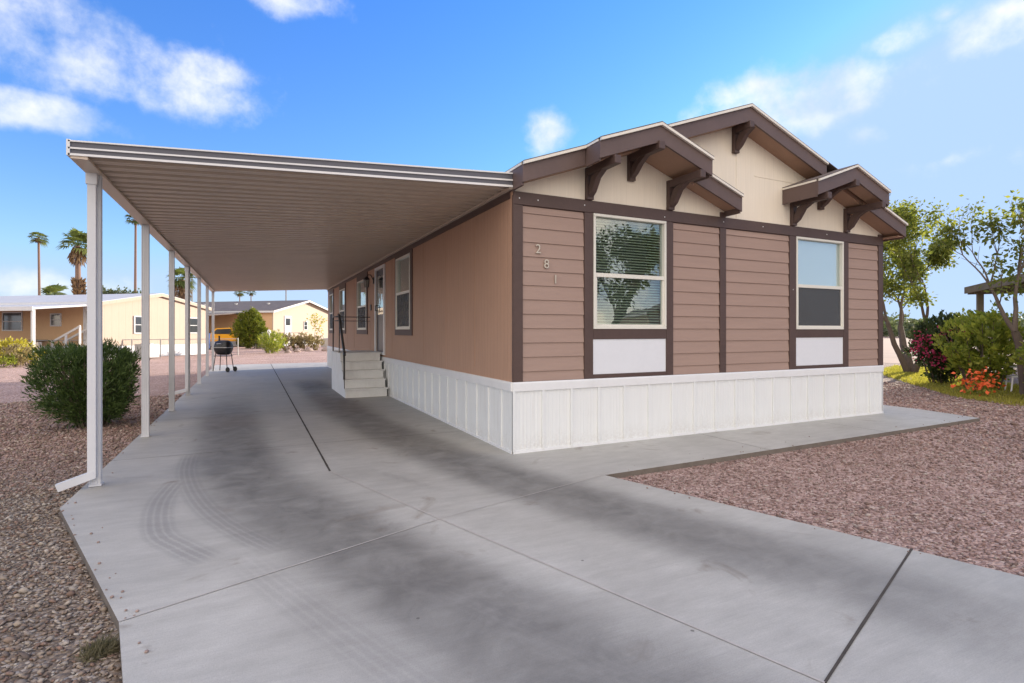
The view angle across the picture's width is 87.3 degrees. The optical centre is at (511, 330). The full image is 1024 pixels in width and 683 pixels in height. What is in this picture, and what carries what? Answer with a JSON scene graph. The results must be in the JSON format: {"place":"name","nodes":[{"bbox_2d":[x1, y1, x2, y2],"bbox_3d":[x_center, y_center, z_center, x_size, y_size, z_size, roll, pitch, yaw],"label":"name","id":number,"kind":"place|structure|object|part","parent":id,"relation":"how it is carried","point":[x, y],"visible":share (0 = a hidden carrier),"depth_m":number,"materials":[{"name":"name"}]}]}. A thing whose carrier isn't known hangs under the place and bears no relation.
{"place":"outdoors","nodes":[
{"label":"outdoors","id":0,"kind":"place"},
{"bbox_2d":[0,485,120,682],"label":"gravel","id":1,"kind":"structure","parent":0,"point":[89,614],"depth_m":3.06,"materials":[{"name":"brown gravel"}]},
{"bbox_2d":[0,393,181,498],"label":"gravel","id":2,"kind":"structure","parent":0,"point":[156,405],"depth_m":7.38,"materials":[{"name":"brown gravel"}]},
{"bbox_2d":[0,345,1023,682],"bbox_3d":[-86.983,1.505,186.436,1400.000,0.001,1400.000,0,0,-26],"label":"ground","id":3,"kind":"structure","parent":0,"point":[10,387],"depth_m":5.03,"materials":[{"name":"brown gravel"}]},
{"bbox_2d":[0,353,17,367],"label":"desert shrub","id":4,"kind":"object","parent":3,"relation":"on","point":[10,359],"visible":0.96,"depth_m":22.02,"materials":[{"name":"green plant"}]},
{"bbox_2d":[0,343,32,366],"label":"desert shrub","id":5,"kind":"object","parent":3,"relation":"on","point":[9,351],"visible":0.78,"depth_m":22.42,"materials":[{"name":"yellow plant"}]},
{"bbox_2d":[0,336,38,357],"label":"desert shrub","id":6,"kind":"object","parent":3,"relation":"on","point":[3,343],"visible":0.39,"depth_m":24.41,"materials":[{"name":"yellow plant"}]},
{"bbox_2d":[3,342,41,360],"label":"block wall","id":7,"kind":"structure","parent":3,"relation":"on","point":[38,343],"depth_m":26.63,"materials":[{"name":"grey concrete"}]},
{"bbox_2d":[4,345,44,365],"bbox_3d":[-21.208,1.074,23.530,1.445,0.993,1.278,0,0,-26],"label":"desert shrub","id":8,"kind":"object","parent":3,"relation":"on","point":[35,355],"visible":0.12,"depth_m":23.46,"materials":[{"name":"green plant"}]},
{"bbox_2d":[26,232,49,294],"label":"fan palm","id":9,"kind":"object","parent":3,"relation":"on","point":[39,239],"visible":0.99,"depth_m":87.81,"materials":[{"name":"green plant"}]},
{"bbox_2d":[39,283,67,294],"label":"leafy tree","id":10,"kind":"object","parent":3,"relation":"on","point":[52,289],"visible":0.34,"depth_m":59.63,"materials":[{"name":"green plant"}]},
{"bbox_2d":[57,227,86,294],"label":"fan palm","id":11,"kind":"object","parent":3,"relation":"on","point":[77,256],"visible":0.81,"depth_m":43.69,"materials":[{"name":"green plant"}]},
{"bbox_2d":[17,337,140,430],"bbox_3d":[-6.620,0.829,8.390,1.613,1.482,1.643,0,0,-26],"label":"oleander bush","id":12,"kind":"object","parent":3,"relation":"on","point":[120,369],"visible":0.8,"depth_m":8.10,"materials":[{"name":"green plant"}]},
{"bbox_2d":[72,628,119,664],"bbox_3d":[-1.928,1.500,2.512,0.236,0.166,0.248,0,0,14],"label":"weed tuft","id":13,"kind":"object","parent":3,"relation":"on","point":[101,647],"visible":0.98,"depth_m":2.49,"materials":[{"name":"green plant"}]},
{"bbox_2d":[0,293,211,358],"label":"neighbour house","id":14,"kind":"structure","parent":3,"relation":"on","point":[48,317],"depth_m":29.51,"materials":[{"name":"beige"}]},
{"bbox_2d":[2,312,22,330],"bbox_3d":[-27.477,-0.520,29.533,1.450,1.050,0.049,0,0,13],"label":"window","id":15,"kind":"structure","parent":14,"relation":"in","point":[11,321],"depth_m":29.55,"materials":[{"name":"grey glass"}]},
{"bbox_2d":[50,313,61,325],"bbox_3d":[-24.505,-0.595,28.847,0.750,0.700,0.049,0,0,13],"label":"window","id":16,"kind":"structure","parent":14,"relation":"in","point":[55,318],"depth_m":28.85,"materials":[{"name":"grey glass"}]},
{"bbox_2d":[83,306,86,343],"bbox_3d":[-22.264,-0.295,28.330,0.850,2.000,0.049,0,0,13],"label":"door","id":17,"kind":"structure","parent":14,"relation":"in","point":[84,307],"depth_m":28.39,"materials":[{"name":"white"}]},
{"bbox_2d":[134,316,140,333],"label":"window","id":18,"kind":"structure","parent":14,"relation":"in","point":[137,319],"depth_m":30.27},
{"bbox_2d":[190,317,196,332],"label":"window","id":19,"kind":"structure","parent":14,"relation":"in","point":[193,321],"depth_m":34.10,"materials":[{"name":"grey glass"}]},
{"bbox_2d":[0,338,238,356],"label":"chain link fence","id":20,"kind":"object","parent":3,"relation":"on","point":[138,343],"visible":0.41,"depth_m":30.48,"materials":[{"name":"metal"}]},
{"bbox_2d":[102,285,140,293],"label":"leafy tree","id":21,"kind":"object","parent":3,"relation":"on","point":[111,291],"visible":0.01,"depth_m":45.86,"materials":[{"name":"green plant"}]},
{"bbox_2d":[124,214,139,293],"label":"fan palm","id":22,"kind":"object","parent":3,"relation":"on","point":[135,222],"visible":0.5,"depth_m":79.90,"materials":[{"name":"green plant"}]},
{"bbox_2d":[134,343,158,357],"bbox_3d":[-19.840,1.060,29.198,0.815,0.790,0.800,0,0,13],"label":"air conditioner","id":23,"kind":"object","parent":3,"relation":"on","point":[154,350],"visible":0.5,"depth_m":29.08,"materials":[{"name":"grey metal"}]},
{"bbox_2d":[166,267,196,299],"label":"fan palm","id":24,"kind":"object","parent":3,"relation":"on","point":[180,283],"visible":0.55,"depth_m":47.48,"materials":[{"name":"green plant"}]},
{"bbox_2d":[209,328,243,346],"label":"pickup truck","id":25,"kind":"object","parent":3,"relation":"on","point":[223,333],"visible":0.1,"depth_m":48.87,"materials":[{"name":"orange paint"}]},
{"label":"side window","id":26,"kind":"part","parent":25,"relation":"part of","materials":[{"name":"grey glass"}]},
{"bbox_2d":[233,291,244,300],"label":"fan palm","id":27,"kind":"object","parent":3,"relation":"on","point":[239,294],"visible":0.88,"depth_m":119.60,"materials":[{"name":"green plant"}]},
{"bbox_2d":[229,306,269,348],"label":"evergreen bush","id":28,"kind":"object","parent":3,"relation":"on","point":[249,325],"visible":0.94,"depth_m":44.96,"materials":[{"name":"green plant"}]},
{"bbox_2d":[246,291,255,300],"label":"fan palm","id":29,"kind":"object","parent":3,"relation":"on","point":[250,292],"visible":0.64,"depth_m":124.83,"materials":[{"name":"green plant"}]},
{"bbox_2d":[194,300,327,345],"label":"neighbour house","id":30,"kind":"structure","parent":3,"relation":"on","point":[287,316],"depth_m":54.38,"materials":[{"name":"beige"}]},
{"bbox_2d":[284,316,291,335],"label":"door","id":31,"kind":"structure","parent":30,"relation":"in","point":[287,319],"depth_m":53.47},
{"bbox_2d":[304,321,307,329],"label":"window","id":32,"kind":"structure","parent":30,"relation":"in","point":[305,323],"depth_m":56.33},
{"bbox_2d":[256,330,287,352],"bbox_3d":[-16.049,0.713,36.060,2.151,1.796,2.299,0,0,-26],"label":"desert shrub","id":33,"kind":"object","parent":3,"relation":"on","point":[271,344],"visible":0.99,"depth_m":35.84,"materials":[{"name":"green plant"}]},
{"bbox_2d":[280,332,296,350],"bbox_3d":[-16.801,0.810,40.035,1.461,1.518,1.614,0,0,-26],"label":"dry shrub","id":34,"kind":"object","parent":3,"relation":"on","point":[294,341],"visible":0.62,"depth_m":39.90,"materials":[{"name":"beige plant"}]},
{"bbox_2d":[289,334,304,350],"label":"dry shrub","id":35,"kind":"object","parent":3,"relation":"on","point":[294,347],"visible":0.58,"depth_m":40.93,"materials":[{"name":"brown plant"}]},
{"bbox_2d":[296,332,315,350],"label":"dry shrub","id":36,"kind":"object","parent":3,"relation":"on","point":[311,338],"visible":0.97,"depth_m":40.88,"materials":[{"name":"beige plant"}]},
{"bbox_2d":[305,335,324,349],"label":"dry shrub","id":37,"kind":"object","parent":3,"relation":"on","point":[315,345],"visible":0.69,"depth_m":41.79,"materials":[{"name":"beige plant"}]},
{"bbox_2d":[305,313,327,337],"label":"young tree","id":38,"kind":"object","parent":3,"relation":"on","point":[315,321],"visible":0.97,"depth_m":43.71,"materials":[{"name":"yellow plant"}]},
{"bbox_2d":[321,338,327,346],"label":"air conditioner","id":39,"kind":"object","parent":3,"relation":"on","point":[325,342],"visible":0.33,"depth_m":48.59,"materials":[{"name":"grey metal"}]},
{"bbox_2d":[327,103,907,453],"bbox_3d":[-0.438,-0.863,15.495,7.710,4.745,18.134,0,0,-26],"label":"mobile home","id":40,"kind":"object","parent":3,"relation":"on","point":[722,270],"visible":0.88,"depth_m":7.67,"materials":[{"name":"brown paint"}]},
{"bbox_2d":[329,294,332,329],"bbox_3d":[-6.980,-0.725,20.850,0.092,1.390,1.000,0,0,-26],"label":"window","id":41,"kind":"structure","parent":40,"relation":"in","point":[330,296],"depth_m":21.12,"materials":[{"name":"white glass"}]},
{"bbox_2d":[339,287,361,329],"bbox_3d":[-5.555,-0.700,18.428,0.552,1.540,1.400,0,0,-26],"label":"window","id":42,"kind":"structure","parent":40,"relation":"in","point":[341,292],"depth_m":18.32,"materials":[{"name":"white glass"}]},
{"bbox_2d":[357,280,365,329],"bbox_3d":[-4.185,-0.725,15.064,0.092,1.390,1.370,0,0,-26],"label":"window","id":43,"kind":"structure","parent":40,"relation":"in","point":[361,310],"depth_m":15.24,"materials":[{"name":"white glass"}]},
{"bbox_2d":[375,269,382,351],"bbox_3d":[-3.169,-0.490,12.917,0.111,1.976,0.896,0,0,-26],"label":"door","id":44,"kind":"structure","parent":40,"relation":"in","point":[379,305],"depth_m":13.07,"materials":[{"name":"white glass"}]},
{"bbox_2d":[396,253,409,328],"bbox_3d":[-2.193,-0.775,10.940,0.092,1.490,1.130,0,0,-26],"label":"window","id":45,"kind":"structure","parent":40,"relation":"in","point":[402,298],"depth_m":10.97,"materials":[{"name":"glass"}]},
{"bbox_2d":[593,213,665,328],"bbox_3d":[1.453,-0.735,7.314,1.390,1.620,0.552,0,0,-26],"label":"window","id":46,"kind":"structure","parent":40,"relation":"in","point":[620,277],"depth_m":7.31,"materials":[{"name":"clear glass"}]},
{"bbox_2d":[796,236,843,328],"bbox_3d":[5.006,-0.760,8.775,1.180,1.470,0.092,0,0,-26],"label":"window","id":47,"kind":"structure","parent":40,"relation":"in","point":[819,266],"depth_m":8.79,"materials":[{"name":"glass"}]},
{"bbox_2d":[883,196,962,372],"bbox_3d":[13.596,-1.749,19.614,5.861,6.841,5.222,0,0,-26],"label":"garden tree","id":48,"kind":"object","parent":3,"relation":"on","point":[912,268],"visible":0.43,"depth_m":17.74,"materials":[{"name":"green plant"}]},
{"bbox_2d":[902,309,975,383],"bbox_3d":[11.905,0.478,14.781,1.848,2.181,2.079,0,0,32],"label":"bougainvillea","id":49,"kind":"object","parent":3,"relation":"on","point":[922,342],"visible":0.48,"depth_m":14.79,"materials":[{"name":"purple plant"}]},
{"bbox_2d":[883,364,1023,405],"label":"grass","id":50,"kind":"structure","parent":3,"relation":"on","point":[895,372],"depth_m":13.56,"materials":[{"name":"yellow plant"}]},
{"bbox_2d":[918,189,1023,395],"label":"garden tree","id":51,"kind":"object","parent":3,"relation":"on","point":[948,230],"visible":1,"depth_m":12.76,"materials":[{"name":"green plant"}]},
{"bbox_2d":[931,300,1023,389],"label":"shrub","id":52,"kind":"object","parent":3,"relation":"on","point":[995,339],"visible":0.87,"depth_m":13.17,"materials":[{"name":"green plant"}]},
{"bbox_2d":[950,366,1006,395],"bbox_3d":[10.540,1.193,12.145,0.965,0.920,0.922,0,0,37],"label":"flower clump","id":53,"kind":"object","parent":3,"relation":"on","point":[972,385],"visible":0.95,"depth_m":12.04,"materials":[{"name":"orange plant"}]},
{"bbox_2d":[964,273,1023,356],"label":"wooden canopy","id":54,"kind":"object","parent":3,"relation":"on","point":[976,290],"visible":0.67,"depth_m":17.27,"materials":[{"name":"brown wood"}]},
{"bbox_2d":[1004,366,1017,390],"bbox_3d":[12.152,1.046,12.822,0.514,0.922,0.540,0,0,29],"label":"garden chair","id":55,"kind":"object","parent":3,"relation":"on","point":[1013,376],"visible":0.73,"depth_m":12.94,"materials":[{"name":"plastic"}]},
{"bbox_2d":[1009,341,1023,382],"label":"shrub","id":56,"kind":"object","parent":3,"relation":"on","point":[1015,355],"visible":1,"depth_m":11.53,"materials":[{"name":"green plant"}]},
{"bbox_2d":[0,0,1023,321],"label":"sky","id":57,"kind":"structure","parent":0,"point":[926,97],"materials":[{"name":"blue"}]},
{"bbox_2d":[60,362,1023,682],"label":"driveway","id":58,"kind":"structure","parent":0,"point":[210,500],"depth_m":3.31,"materials":[{"name":"concrete"}]},
{"bbox_2d":[212,336,236,371],"bbox_3d":[-10.194,0.810,19.030,0.662,1.280,0.489,0,0,7],"label":"barbecue grill","id":59,"kind":"object","parent":58,"relation":"on","point":[223,348],"visible":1,"depth_m":18.91,"materials":[{"name":"black metal"}]},
{"bbox_2d":[55,139,512,491],"bbox_3d":[-5.787,-0.202,13.197,4.449,3.302,17.488,0,0,-26],"label":"carport","id":60,"kind":"object","parent":58,"relation":"on","point":[212,221],"visible":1,"depth_m":6.76,"materials":[{"name":"metal"}]},
{"bbox_2d":[331,314,387,397],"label":"entry steps","id":61,"kind":"structure","parent":58,"relation":"on","point":[348,374],"depth_m":12.14,"materials":[{"name":"paint"}]},
{"bbox_2d":[120,471,824,682],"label":"driveway joint","id":62,"kind":"object","parent":58,"relation":"on","point":[523,554],"visible":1,"depth_m":3.06,"materials":[{"name":"grey concrete"}]},
{"bbox_2d":[114,365,912,682],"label":"driveway joint","id":63,"kind":"object","parent":58,"relation":"on","point":[860,627],"visible":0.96,"depth_m":2.97,"materials":[{"name":"grey concrete"}]},
{"bbox_2d":[60,399,969,652],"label":"gravel","id":64,"kind":"structure","parent":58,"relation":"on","point":[139,642],"depth_m":3.34,"materials":[{"name":"brown gravel"}]},
{"bbox_2d":[60,418,979,682],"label":"driveway edge","id":65,"kind":"object","parent":58,"relation":"attached to","point":[615,475],"visible":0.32,"depth_m":6.08,"materials":[{"name":"concrete"}]},
{"bbox_2d":[618,381,1023,575],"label":"gravel","id":66,"kind":"structure","parent":0,"point":[966,434],"depth_m":5.65,"materials":[{"name":"brown gravel"}]},
{"bbox_2d":[883,336,1008,363],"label":"bare field","id":67,"kind":"structure","parent":0,"point":[889,355],"depth_m":39.02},
{"bbox_2d":[883,310,1023,336],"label":"distant trees","id":68,"kind":"object","parent":67,"relation":"on","point":[909,324],"visible":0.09,"depth_m":126.11,"materials":[{"name":"green plant"}]}
]}

